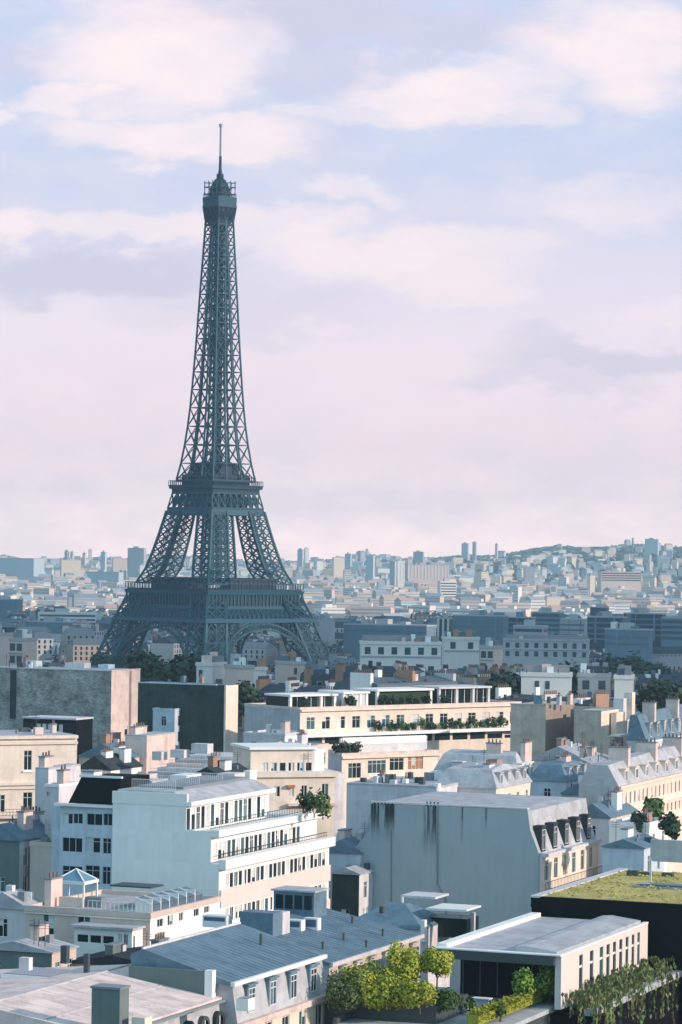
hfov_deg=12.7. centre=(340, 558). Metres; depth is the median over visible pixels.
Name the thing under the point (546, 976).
terrace shrub
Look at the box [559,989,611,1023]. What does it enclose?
trailing plant
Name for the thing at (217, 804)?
window
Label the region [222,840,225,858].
window
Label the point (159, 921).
window
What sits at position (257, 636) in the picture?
residential block
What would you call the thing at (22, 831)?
zinc roofed house
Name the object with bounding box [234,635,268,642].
residential block
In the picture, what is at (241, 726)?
apartment building
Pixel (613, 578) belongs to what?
office block
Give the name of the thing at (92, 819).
window
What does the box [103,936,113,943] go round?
window
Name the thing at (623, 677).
house
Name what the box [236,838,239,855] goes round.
window
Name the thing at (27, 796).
window
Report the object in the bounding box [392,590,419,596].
city block
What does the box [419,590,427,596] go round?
city block
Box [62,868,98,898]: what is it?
garden gazebo
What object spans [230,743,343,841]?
apartment building
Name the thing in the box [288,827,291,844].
window
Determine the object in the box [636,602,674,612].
city block
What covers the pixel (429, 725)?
balcony shrub
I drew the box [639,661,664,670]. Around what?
tree
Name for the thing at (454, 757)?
apartment building
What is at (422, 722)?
balcony shrub
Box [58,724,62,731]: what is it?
window
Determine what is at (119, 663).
tree
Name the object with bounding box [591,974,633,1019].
trailing plant
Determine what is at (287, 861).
window
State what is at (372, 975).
shrub
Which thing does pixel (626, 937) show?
window
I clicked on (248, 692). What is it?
tree
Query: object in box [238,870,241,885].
window
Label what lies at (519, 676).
apartment building
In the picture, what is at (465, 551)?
tower block
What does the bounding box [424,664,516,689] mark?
apartment building
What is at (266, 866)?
window
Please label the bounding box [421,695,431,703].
roof shrub
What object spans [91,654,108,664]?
tree
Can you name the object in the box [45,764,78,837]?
chimney
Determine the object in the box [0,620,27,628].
residential block
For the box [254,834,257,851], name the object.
window
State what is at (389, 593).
city block
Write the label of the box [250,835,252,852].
window
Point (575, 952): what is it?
apartment building
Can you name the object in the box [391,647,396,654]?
window
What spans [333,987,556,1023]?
roof terrace
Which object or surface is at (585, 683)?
window
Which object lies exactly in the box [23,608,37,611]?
residential block
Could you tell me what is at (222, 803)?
window
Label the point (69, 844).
window
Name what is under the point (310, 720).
window
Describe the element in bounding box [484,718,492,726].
balcony shrub
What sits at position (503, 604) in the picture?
city block
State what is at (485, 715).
window
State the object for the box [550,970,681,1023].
planter ledge
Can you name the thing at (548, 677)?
house
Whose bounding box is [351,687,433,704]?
penthouse
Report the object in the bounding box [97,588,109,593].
city block
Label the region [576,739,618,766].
zinc roofed house
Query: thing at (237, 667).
house
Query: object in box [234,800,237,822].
window
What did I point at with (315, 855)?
window
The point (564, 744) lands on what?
zinc roofed house
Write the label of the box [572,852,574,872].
window
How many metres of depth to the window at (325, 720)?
547.98 m
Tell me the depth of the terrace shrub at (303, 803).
337.78 m
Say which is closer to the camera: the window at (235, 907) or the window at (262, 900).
the window at (235, 907)
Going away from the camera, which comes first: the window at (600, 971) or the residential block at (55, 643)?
the window at (600, 971)
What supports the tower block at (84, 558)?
on the ground
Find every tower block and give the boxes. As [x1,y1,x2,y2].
[64,549,68,559]
[70,550,73,559]
[82,552,85,564]
[100,550,106,571]
[127,546,145,579]
[297,548,303,566]
[304,547,308,566]
[345,552,351,569]
[366,554,374,580]
[389,560,396,586]
[396,559,404,587]
[413,550,423,564]
[461,542,468,559]
[472,541,476,560]
[495,543,497,557]
[645,538,658,554]
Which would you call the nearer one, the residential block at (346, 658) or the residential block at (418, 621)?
the residential block at (346, 658)
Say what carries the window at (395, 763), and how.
in the apartment building at (399, 755)
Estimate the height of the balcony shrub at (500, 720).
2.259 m
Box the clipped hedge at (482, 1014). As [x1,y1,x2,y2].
[466,984,546,1023]
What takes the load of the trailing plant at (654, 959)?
hanging from the planter ledge
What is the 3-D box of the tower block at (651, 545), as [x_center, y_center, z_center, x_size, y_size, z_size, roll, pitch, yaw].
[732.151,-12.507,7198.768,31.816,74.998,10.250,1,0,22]
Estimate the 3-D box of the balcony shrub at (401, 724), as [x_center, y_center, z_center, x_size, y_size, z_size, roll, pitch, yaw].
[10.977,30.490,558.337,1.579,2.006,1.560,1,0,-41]
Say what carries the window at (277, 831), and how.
in the apartment building at (233, 842)
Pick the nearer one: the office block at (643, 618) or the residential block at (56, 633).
the office block at (643, 618)
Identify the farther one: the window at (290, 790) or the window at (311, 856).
the window at (290, 790)
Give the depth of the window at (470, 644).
880.27 m
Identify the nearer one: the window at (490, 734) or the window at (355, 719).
the window at (355, 719)
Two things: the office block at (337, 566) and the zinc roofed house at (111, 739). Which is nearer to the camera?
the zinc roofed house at (111, 739)
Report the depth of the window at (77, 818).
321.47 m
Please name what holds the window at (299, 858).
in the apartment building at (233, 842)
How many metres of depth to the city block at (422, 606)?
2977.23 m
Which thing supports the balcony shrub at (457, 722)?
on the apartment building at (331, 725)
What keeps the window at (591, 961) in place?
in the apartment building at (575, 952)
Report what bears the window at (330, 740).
in the apartment building at (331, 725)
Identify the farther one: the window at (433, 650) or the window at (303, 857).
the window at (433, 650)
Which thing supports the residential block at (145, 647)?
on the ground
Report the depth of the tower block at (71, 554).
6499.70 m
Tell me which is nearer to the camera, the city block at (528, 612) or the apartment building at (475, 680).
the apartment building at (475, 680)
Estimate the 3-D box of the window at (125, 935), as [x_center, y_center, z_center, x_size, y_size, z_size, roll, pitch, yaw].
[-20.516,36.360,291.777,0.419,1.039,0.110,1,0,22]
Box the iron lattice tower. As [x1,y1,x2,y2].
[94,124,328,661]
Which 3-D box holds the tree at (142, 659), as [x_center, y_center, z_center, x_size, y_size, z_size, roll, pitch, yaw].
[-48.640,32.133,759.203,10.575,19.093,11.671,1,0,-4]
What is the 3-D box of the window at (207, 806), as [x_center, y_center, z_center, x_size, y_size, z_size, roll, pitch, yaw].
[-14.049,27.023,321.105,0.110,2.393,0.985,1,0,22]
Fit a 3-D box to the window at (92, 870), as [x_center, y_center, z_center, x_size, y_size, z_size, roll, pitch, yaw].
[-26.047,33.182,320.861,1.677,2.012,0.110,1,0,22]
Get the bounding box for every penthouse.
[264,692,337,706]
[318,690,369,705]
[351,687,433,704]
[413,684,491,703]
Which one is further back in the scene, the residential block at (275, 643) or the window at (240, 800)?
the residential block at (275, 643)
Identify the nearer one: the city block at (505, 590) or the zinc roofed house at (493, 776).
the zinc roofed house at (493, 776)
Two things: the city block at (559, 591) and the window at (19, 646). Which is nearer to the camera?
the window at (19, 646)
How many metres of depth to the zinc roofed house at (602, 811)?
383.22 m
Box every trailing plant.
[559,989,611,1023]
[574,984,615,1023]
[585,979,622,1023]
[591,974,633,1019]
[602,971,642,1023]
[611,967,645,1020]
[620,962,656,1018]
[631,960,670,1016]
[638,955,679,1023]
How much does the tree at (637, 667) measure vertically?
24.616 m
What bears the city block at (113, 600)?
on the ground
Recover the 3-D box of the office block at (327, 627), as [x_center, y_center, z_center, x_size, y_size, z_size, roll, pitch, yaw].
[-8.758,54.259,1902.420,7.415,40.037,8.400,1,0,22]
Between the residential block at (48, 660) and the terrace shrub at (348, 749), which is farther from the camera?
the residential block at (48, 660)
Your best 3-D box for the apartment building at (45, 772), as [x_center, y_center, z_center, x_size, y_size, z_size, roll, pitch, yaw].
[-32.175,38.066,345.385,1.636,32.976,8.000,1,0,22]
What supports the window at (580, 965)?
in the apartment building at (575, 952)
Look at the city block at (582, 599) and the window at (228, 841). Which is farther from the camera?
the city block at (582, 599)
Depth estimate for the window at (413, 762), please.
503.41 m
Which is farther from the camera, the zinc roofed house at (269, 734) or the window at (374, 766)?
the zinc roofed house at (269, 734)
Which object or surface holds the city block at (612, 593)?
on the ground
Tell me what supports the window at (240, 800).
in the apartment building at (233, 842)
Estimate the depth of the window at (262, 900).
325.50 m
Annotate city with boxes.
[0,539,681,618]
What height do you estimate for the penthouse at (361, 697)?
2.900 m
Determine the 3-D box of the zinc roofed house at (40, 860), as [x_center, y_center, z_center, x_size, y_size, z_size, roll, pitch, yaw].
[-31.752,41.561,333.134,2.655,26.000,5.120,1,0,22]
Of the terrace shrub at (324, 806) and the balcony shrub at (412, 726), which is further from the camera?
the balcony shrub at (412, 726)
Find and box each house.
[0,625,14,665]
[0,806,47,891]
[0,885,43,940]
[0,918,78,968]
[8,629,37,664]
[29,829,50,900]
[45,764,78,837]
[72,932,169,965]
[78,728,140,764]
[80,737,142,778]
[152,707,179,761]
[195,652,226,682]
[197,749,249,775]
[224,654,254,684]
[243,720,307,742]
[247,658,267,687]
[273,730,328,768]
[274,652,305,683]
[328,826,366,908]
[331,863,373,916]
[359,634,441,670]
[359,891,480,986]
[438,750,532,794]
[441,629,479,668]
[479,637,503,668]
[502,632,589,667]
[520,664,572,696]
[530,751,587,796]
[532,731,599,771]
[560,770,583,797]
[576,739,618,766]
[577,662,611,699]
[587,786,638,872]
[601,814,662,872]
[609,803,666,871]
[613,664,634,726]
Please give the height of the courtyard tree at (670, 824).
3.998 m
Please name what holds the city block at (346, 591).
on the ground
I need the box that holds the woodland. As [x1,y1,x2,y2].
[0,543,681,586]
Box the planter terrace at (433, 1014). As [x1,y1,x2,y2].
[325,993,467,1023]
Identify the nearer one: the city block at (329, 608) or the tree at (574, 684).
the tree at (574, 684)
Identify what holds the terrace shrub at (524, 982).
on the roof terrace at (538, 1012)
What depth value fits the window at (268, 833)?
329.26 m
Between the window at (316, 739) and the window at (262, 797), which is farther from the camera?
the window at (316, 739)
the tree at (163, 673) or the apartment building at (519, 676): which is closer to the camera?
the tree at (163, 673)
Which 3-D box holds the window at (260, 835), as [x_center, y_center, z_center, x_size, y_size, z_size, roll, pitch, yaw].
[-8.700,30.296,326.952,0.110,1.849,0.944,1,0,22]
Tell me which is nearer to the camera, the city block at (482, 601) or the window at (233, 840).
the window at (233, 840)
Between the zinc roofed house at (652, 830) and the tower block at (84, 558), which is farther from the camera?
the tower block at (84, 558)
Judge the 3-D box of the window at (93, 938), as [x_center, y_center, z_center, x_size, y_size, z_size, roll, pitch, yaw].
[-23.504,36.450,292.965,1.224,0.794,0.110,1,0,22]
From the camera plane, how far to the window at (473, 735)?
571.83 m
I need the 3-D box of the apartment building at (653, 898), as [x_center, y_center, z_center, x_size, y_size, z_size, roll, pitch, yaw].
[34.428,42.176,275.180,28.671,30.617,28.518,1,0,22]
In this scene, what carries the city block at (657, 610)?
on the ground
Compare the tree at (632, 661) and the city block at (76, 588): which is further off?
the city block at (76, 588)
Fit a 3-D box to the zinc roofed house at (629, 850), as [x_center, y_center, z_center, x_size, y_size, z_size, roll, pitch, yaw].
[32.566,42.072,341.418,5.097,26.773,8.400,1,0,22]
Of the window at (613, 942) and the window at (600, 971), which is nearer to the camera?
the window at (600, 971)
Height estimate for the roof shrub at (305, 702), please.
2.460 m
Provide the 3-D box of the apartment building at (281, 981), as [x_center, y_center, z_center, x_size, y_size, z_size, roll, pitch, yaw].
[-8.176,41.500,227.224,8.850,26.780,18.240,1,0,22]
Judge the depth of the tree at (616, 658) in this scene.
1233.55 m
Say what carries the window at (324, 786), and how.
in the apartment building at (288, 771)
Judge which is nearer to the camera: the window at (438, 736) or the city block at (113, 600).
the window at (438, 736)
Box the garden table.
[472,997,492,1003]
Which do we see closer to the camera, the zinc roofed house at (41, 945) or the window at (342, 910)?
the zinc roofed house at (41, 945)
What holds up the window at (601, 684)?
in the house at (594, 677)
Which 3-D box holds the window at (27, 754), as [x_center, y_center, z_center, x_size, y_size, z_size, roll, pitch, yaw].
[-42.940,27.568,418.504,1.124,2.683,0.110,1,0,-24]
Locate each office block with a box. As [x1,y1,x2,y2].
[0,556,44,579]
[0,595,22,618]
[28,617,78,630]
[38,608,95,621]
[60,558,80,577]
[67,598,104,606]
[87,570,123,584]
[112,556,126,579]
[138,564,145,584]
[319,614,334,651]
[332,556,344,576]
[343,619,436,662]
[405,563,448,584]
[437,579,456,598]
[437,613,452,641]
[452,610,508,644]
[508,612,535,633]
[513,619,548,634]
[528,554,560,563]
[531,607,563,634]
[544,594,564,605]
[560,614,586,634]
[561,553,580,556]
[587,573,594,596]
[587,611,626,649]
[590,603,608,615]
[597,569,640,591]
[604,622,652,662]
[624,607,665,646]
[661,612,681,645]
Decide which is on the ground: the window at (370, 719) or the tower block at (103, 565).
the tower block at (103, 565)
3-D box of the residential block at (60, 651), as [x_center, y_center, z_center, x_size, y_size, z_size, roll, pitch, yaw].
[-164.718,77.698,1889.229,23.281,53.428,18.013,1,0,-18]
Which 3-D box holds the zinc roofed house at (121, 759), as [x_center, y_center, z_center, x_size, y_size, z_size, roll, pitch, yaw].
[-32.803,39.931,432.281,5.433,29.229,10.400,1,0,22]
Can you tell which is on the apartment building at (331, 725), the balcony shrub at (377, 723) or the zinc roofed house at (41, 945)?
the balcony shrub at (377, 723)
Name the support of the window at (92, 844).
in the apartment building at (81, 831)
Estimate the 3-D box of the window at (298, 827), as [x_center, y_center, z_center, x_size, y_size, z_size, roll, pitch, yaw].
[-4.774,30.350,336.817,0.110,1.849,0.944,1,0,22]
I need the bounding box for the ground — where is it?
[47,554,681,577]
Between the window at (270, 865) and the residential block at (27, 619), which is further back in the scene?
the residential block at (27, 619)
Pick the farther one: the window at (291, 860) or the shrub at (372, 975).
the window at (291, 860)
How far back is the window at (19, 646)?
798.76 m
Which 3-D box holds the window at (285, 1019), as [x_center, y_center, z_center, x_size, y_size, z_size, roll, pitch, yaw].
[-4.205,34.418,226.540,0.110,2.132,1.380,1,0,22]
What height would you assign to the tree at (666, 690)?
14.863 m
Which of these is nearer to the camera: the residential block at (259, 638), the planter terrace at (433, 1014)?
the planter terrace at (433, 1014)
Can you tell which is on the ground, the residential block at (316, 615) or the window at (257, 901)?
the residential block at (316, 615)
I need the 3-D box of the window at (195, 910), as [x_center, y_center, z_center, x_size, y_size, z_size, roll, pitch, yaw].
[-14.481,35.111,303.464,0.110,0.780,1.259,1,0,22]
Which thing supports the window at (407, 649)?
in the apartment house at (411, 650)
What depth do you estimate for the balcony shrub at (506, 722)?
574.51 m
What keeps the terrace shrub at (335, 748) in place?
on the apartment building at (399, 755)
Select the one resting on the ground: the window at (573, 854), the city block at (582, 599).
the city block at (582, 599)
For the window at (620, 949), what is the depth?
254.24 m
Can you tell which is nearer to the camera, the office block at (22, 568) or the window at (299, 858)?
the window at (299, 858)
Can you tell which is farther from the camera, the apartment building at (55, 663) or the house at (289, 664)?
the apartment building at (55, 663)
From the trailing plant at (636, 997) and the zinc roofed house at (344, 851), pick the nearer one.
the trailing plant at (636, 997)
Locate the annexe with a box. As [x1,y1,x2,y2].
[70,921,145,957]
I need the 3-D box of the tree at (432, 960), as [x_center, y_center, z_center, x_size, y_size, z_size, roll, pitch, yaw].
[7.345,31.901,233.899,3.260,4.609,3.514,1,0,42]
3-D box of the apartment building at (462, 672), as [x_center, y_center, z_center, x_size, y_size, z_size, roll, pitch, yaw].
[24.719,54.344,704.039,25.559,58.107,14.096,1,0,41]
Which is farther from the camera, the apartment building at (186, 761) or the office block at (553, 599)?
the office block at (553, 599)
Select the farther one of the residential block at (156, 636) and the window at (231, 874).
the residential block at (156, 636)
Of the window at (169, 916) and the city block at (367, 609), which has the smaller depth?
the window at (169, 916)
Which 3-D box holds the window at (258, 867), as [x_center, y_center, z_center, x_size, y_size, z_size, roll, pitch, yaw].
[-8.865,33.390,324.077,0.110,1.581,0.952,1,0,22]
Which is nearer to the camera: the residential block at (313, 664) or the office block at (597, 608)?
the residential block at (313, 664)
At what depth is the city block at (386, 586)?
4230.40 m
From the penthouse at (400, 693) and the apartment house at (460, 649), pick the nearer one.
the penthouse at (400, 693)
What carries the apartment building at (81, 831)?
on the ground
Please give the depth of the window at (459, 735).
568.90 m
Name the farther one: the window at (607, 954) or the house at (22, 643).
the house at (22, 643)
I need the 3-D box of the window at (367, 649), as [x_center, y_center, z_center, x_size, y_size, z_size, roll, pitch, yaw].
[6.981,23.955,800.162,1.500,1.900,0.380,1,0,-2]
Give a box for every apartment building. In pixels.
[0,654,140,748]
[0,720,77,823]
[0,945,254,1023]
[24,872,220,945]
[35,751,80,814]
[44,660,59,666]
[51,769,149,896]
[112,770,334,922]
[125,722,174,773]
[129,922,331,1023]
[138,673,237,753]
[148,743,232,779]
[202,885,424,989]
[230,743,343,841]
[237,691,290,742]
[244,697,521,761]
[256,675,335,693]
[267,668,274,674]
[267,674,274,683]
[300,664,367,685]
[318,658,359,669]
[319,686,333,689]
[328,735,441,827]
[331,660,424,681]
[333,667,457,689]
[346,769,457,836]
[356,791,601,987]
[420,669,493,677]
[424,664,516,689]
[434,738,533,776]
[435,912,648,1009]
[441,663,523,671]
[456,673,505,685]
[495,684,629,733]
[510,691,634,756]
[513,663,580,671]
[516,668,579,690]
[530,839,681,1023]
[579,733,681,872]
[610,680,613,700]
[613,680,648,696]
[627,695,681,752]
[631,669,681,691]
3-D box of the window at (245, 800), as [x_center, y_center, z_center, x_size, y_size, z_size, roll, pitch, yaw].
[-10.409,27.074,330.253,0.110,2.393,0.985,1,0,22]
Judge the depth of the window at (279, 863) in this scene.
329.66 m
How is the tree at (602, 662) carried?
on the ground
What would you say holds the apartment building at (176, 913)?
on the ground
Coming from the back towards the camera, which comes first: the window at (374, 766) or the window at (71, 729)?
the window at (71, 729)
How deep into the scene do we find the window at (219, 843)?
317.26 m
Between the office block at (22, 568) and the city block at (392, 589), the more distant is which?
the office block at (22, 568)
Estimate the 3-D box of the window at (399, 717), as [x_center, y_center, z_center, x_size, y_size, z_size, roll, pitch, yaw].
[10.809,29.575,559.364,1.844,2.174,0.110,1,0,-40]
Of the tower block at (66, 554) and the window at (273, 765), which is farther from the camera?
the tower block at (66, 554)
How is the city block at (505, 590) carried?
on the ground
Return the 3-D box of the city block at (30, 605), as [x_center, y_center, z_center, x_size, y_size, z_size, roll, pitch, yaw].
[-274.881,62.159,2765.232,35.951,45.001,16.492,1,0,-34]
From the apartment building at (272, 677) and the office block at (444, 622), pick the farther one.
the office block at (444, 622)
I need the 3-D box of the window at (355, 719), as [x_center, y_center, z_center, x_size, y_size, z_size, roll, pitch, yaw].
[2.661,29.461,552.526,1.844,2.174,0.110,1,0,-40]
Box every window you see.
[0,795,4,811]
[0,877,4,890]
[0,918,6,936]
[10,643,14,650]
[10,656,14,662]
[16,656,21,662]
[17,644,21,650]
[23,792,31,809]
[23,876,26,890]
[24,750,31,769]
[24,848,27,865]
[43,914,53,933]
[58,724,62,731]
[62,837,81,852]
[63,813,72,823]
[63,866,81,881]
[64,724,68,732]
[69,724,73,732]
[73,813,82,823]
[77,934,87,942]
[78,916,89,922]
[86,837,99,852]
[86,865,99,884]
[87,813,101,825]
[90,935,100,943]
[102,866,110,884]
[103,813,111,825]
[103,838,110,853]
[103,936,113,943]
[118,934,121,941]
[124,934,127,944]
[157,918,162,927]
[161,716,165,725]
[168,915,171,925]
[179,912,182,920]
[186,808,189,829]
[191,807,194,829]
[194,908,197,916]
[196,806,199,829]
[201,805,204,828]
[204,906,208,912]
[206,805,209,827]
[211,804,214,826]
[213,842,216,860]
[215,803,218,825]
[218,841,221,859]
[220,802,223,824]
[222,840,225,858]
[225,801,228,823]
[225,873,228,888]
[227,839,230,857]
[229,801,232,822]
[229,872,232,887]
[230,906,232,919]
[232,839,234,856]
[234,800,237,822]
[234,871,237,886]
[234,905,237,919]
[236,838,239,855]
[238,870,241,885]
[239,799,242,820]
[241,837,243,853]
[243,798,246,820]
[243,869,246,884]
[245,836,248,853]
[247,868,250,883]
[248,797,251,819]
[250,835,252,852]
[252,797,255,818]
[252,867,254,882]
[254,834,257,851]
[256,866,259,881]
[256,900,259,909]
[257,796,260,817]
[258,833,261,850]
[260,865,263,880]
[260,899,263,909]
[261,795,264,816]
[262,763,267,770]
[263,832,265,849]
[265,864,267,878]
[265,898,267,909]
[267,831,270,848]
[269,863,272,878]
[269,896,272,909]
[271,763,276,770]
[271,831,274,847]
[273,862,276,877]
[274,786,279,796]
[276,830,278,846]
[277,861,280,876]
[280,763,285,770]
[280,829,282,845]
[282,860,284,874]
[282,1014,288,1023]
[284,828,287,845]
[286,860,288,874]
[288,763,293,770]
[288,788,293,796]
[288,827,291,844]
[290,859,292,873]
[292,826,295,843]
[294,858,296,872]
[296,826,299,842]
[297,762,302,770]
[298,857,301,871]
[299,1009,304,1023]
[301,785,306,795]
[302,856,305,870]
[306,762,311,770]
[306,855,309,869]
[307,717,314,729]
[308,737,321,742]
[310,854,313,868]
[314,853,316,867]
[316,1003,321,1023]
[318,852,320,866]
[322,717,329,728]
[322,784,327,794]
[322,851,324,865]
[325,737,340,743]
[337,716,344,728]
[341,909,348,913]
[348,763,360,777]
[352,716,359,727]
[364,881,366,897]
[365,647,370,653]
[367,715,374,727]
[368,760,385,773]
[378,647,383,653]
[382,715,388,726]
[390,758,402,770]
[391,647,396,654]
[397,715,403,723]
[405,647,410,654]
[408,757,422,769]
[411,714,418,725]
[417,733,431,740]
[418,648,423,654]
[426,714,432,721]
[431,648,436,654]
[435,733,449,740]
[440,713,446,724]
[450,642,455,648]
[452,732,466,739]
[454,713,460,721]
[468,642,472,648]
[468,712,474,723]
[470,732,484,738]
[481,651,485,657]
[482,712,488,723]
[487,731,501,738]
[488,651,492,657]
[496,712,502,722]
[505,731,509,737]
[544,788,550,795]
[545,681,549,688]
[545,860,547,880]
[554,857,556,877]
[563,855,565,874]
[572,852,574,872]
[579,955,581,988]
[581,850,583,869]
[582,680,588,688]
[589,847,591,867]
[590,951,592,983]
[598,681,604,689]
[599,947,601,975]
[606,945,608,975]
[613,942,614,970]
[619,939,621,970]
[625,937,627,967]
[631,935,633,963]
[637,932,638,963]
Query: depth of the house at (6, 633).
859.53 m
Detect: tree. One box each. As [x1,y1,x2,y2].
[90,653,111,663]
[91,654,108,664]
[109,655,127,663]
[111,655,130,667]
[127,650,159,681]
[144,654,189,681]
[166,653,202,682]
[235,680,263,717]
[360,668,384,676]
[418,945,455,989]
[484,671,520,699]
[565,659,579,696]
[596,653,613,664]
[596,659,618,670]
[599,659,616,673]
[604,661,626,665]
[607,655,624,663]
[620,655,645,668]
[624,650,640,664]
[630,811,648,832]
[631,662,661,673]
[635,676,663,712]
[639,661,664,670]
[641,795,664,816]
[643,664,671,673]
[652,679,681,708]
[658,811,681,839]
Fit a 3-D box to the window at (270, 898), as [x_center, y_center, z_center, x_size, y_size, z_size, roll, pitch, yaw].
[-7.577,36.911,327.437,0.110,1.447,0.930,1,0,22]
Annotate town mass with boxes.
[0,606,681,673]
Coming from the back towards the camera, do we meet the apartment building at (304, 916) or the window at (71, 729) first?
the window at (71, 729)
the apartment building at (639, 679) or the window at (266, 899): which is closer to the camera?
the window at (266, 899)
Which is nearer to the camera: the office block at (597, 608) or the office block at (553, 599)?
the office block at (597, 608)
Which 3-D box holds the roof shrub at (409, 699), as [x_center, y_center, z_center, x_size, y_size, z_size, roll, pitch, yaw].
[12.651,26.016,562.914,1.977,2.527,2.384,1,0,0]
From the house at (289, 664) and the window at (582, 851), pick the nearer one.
the window at (582, 851)
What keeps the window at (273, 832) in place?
in the apartment building at (233, 842)
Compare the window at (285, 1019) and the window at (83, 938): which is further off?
the window at (83, 938)
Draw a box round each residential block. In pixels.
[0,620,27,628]
[6,609,37,620]
[6,616,33,621]
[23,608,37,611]
[35,606,54,614]
[43,658,62,664]
[50,623,91,641]
[53,641,60,659]
[54,641,68,662]
[73,621,103,637]
[85,608,121,615]
[92,611,108,619]
[118,625,153,641]
[123,640,150,656]
[141,621,162,634]
[152,630,160,640]
[166,631,199,659]
[232,632,268,639]
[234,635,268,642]
[253,638,282,654]
[263,628,278,637]
[269,636,280,640]
[280,637,322,659]
[301,658,338,669]
[306,611,327,621]
[317,652,356,665]
[323,642,342,656]
[344,615,363,618]
[352,615,371,618]
[408,618,425,623]
[410,610,441,620]
[420,609,448,615]
[429,615,452,624]
[589,650,602,665]
[593,647,604,655]
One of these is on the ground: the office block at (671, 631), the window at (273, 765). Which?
the office block at (671, 631)
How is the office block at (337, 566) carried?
on the ground
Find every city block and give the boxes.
[0,592,16,598]
[5,585,21,588]
[23,603,36,607]
[59,587,93,593]
[94,591,104,595]
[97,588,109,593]
[98,594,123,597]
[105,595,123,599]
[105,598,125,603]
[314,604,346,614]
[335,599,369,605]
[343,580,369,588]
[343,586,365,594]
[349,589,358,594]
[350,603,391,617]
[353,590,371,601]
[368,596,379,606]
[372,585,392,588]
[386,587,407,591]
[387,592,406,595]
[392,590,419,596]
[392,593,409,597]
[411,602,435,612]
[416,598,424,604]
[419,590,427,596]
[442,606,472,614]
[455,592,490,601]
[479,599,490,605]
[491,600,530,608]
[497,587,512,592]
[508,606,530,616]
[532,591,549,595]
[557,586,572,595]
[557,608,589,615]
[565,596,595,602]
[573,588,588,596]
[596,597,631,603]
[602,590,630,596]
[618,586,633,590]
[619,595,649,604]
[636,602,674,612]
[648,605,667,612]
[666,610,678,616]
[670,603,681,611]
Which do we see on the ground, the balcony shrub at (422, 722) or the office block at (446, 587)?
the office block at (446, 587)
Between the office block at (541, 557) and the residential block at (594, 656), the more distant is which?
the office block at (541, 557)
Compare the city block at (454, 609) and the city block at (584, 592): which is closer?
the city block at (454, 609)
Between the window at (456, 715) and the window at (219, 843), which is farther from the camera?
the window at (456, 715)
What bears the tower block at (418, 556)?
on the ground
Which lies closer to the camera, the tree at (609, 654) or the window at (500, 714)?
the window at (500, 714)
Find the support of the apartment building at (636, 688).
on the ground
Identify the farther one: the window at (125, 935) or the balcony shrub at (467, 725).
the balcony shrub at (467, 725)
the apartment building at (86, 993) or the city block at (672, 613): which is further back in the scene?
the city block at (672, 613)
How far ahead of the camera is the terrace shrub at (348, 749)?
496.49 m
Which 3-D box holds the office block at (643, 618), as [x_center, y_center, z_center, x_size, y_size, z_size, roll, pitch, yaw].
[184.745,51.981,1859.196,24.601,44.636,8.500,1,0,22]
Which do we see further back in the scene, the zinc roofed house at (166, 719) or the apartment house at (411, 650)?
the apartment house at (411, 650)
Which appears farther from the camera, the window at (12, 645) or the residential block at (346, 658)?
the residential block at (346, 658)
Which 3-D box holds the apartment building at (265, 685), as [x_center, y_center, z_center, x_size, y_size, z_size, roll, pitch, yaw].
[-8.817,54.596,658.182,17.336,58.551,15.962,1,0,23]
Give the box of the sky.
[0,0,681,561]
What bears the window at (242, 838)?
in the apartment building at (233, 842)
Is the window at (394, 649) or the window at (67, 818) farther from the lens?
the window at (394, 649)
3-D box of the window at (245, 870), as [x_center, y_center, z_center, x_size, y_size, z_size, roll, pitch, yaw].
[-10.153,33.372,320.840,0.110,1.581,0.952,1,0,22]
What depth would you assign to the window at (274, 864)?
328.45 m
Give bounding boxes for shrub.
[295,789,313,812]
[300,696,310,706]
[304,787,323,817]
[315,793,332,819]
[323,966,366,1012]
[331,743,341,753]
[336,742,346,752]
[339,958,395,1009]
[342,740,351,752]
[344,695,354,705]
[347,696,356,705]
[347,742,356,752]
[354,741,362,752]
[370,969,411,1011]
[373,720,382,731]
[378,694,389,704]
[381,694,391,704]
[384,939,421,982]
[386,720,394,730]
[389,695,398,704]
[392,724,398,730]
[398,720,406,730]
[401,979,438,1013]
[405,693,414,703]
[409,722,415,729]
[418,716,426,728]
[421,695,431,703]
[425,721,432,729]
[432,987,463,1011]
[438,693,450,702]
[440,721,446,728]
[445,718,454,728]
[452,718,460,728]
[464,721,470,728]
[464,996,476,1013]
[469,716,479,727]
[478,720,485,727]
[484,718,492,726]
[490,716,498,727]
[496,716,504,727]
[496,1005,506,1021]
[500,717,508,726]
[511,966,537,995]
[536,965,554,1004]
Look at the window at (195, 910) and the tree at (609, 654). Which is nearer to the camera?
the window at (195, 910)
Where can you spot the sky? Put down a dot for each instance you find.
(458, 223)
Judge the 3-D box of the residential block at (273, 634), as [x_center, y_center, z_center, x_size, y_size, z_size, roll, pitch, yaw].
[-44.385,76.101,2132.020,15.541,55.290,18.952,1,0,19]
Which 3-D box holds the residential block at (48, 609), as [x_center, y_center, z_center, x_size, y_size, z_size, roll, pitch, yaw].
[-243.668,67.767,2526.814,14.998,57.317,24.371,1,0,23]
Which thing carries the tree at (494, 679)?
on the ground
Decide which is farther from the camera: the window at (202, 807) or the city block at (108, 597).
the city block at (108, 597)
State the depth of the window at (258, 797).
333.79 m

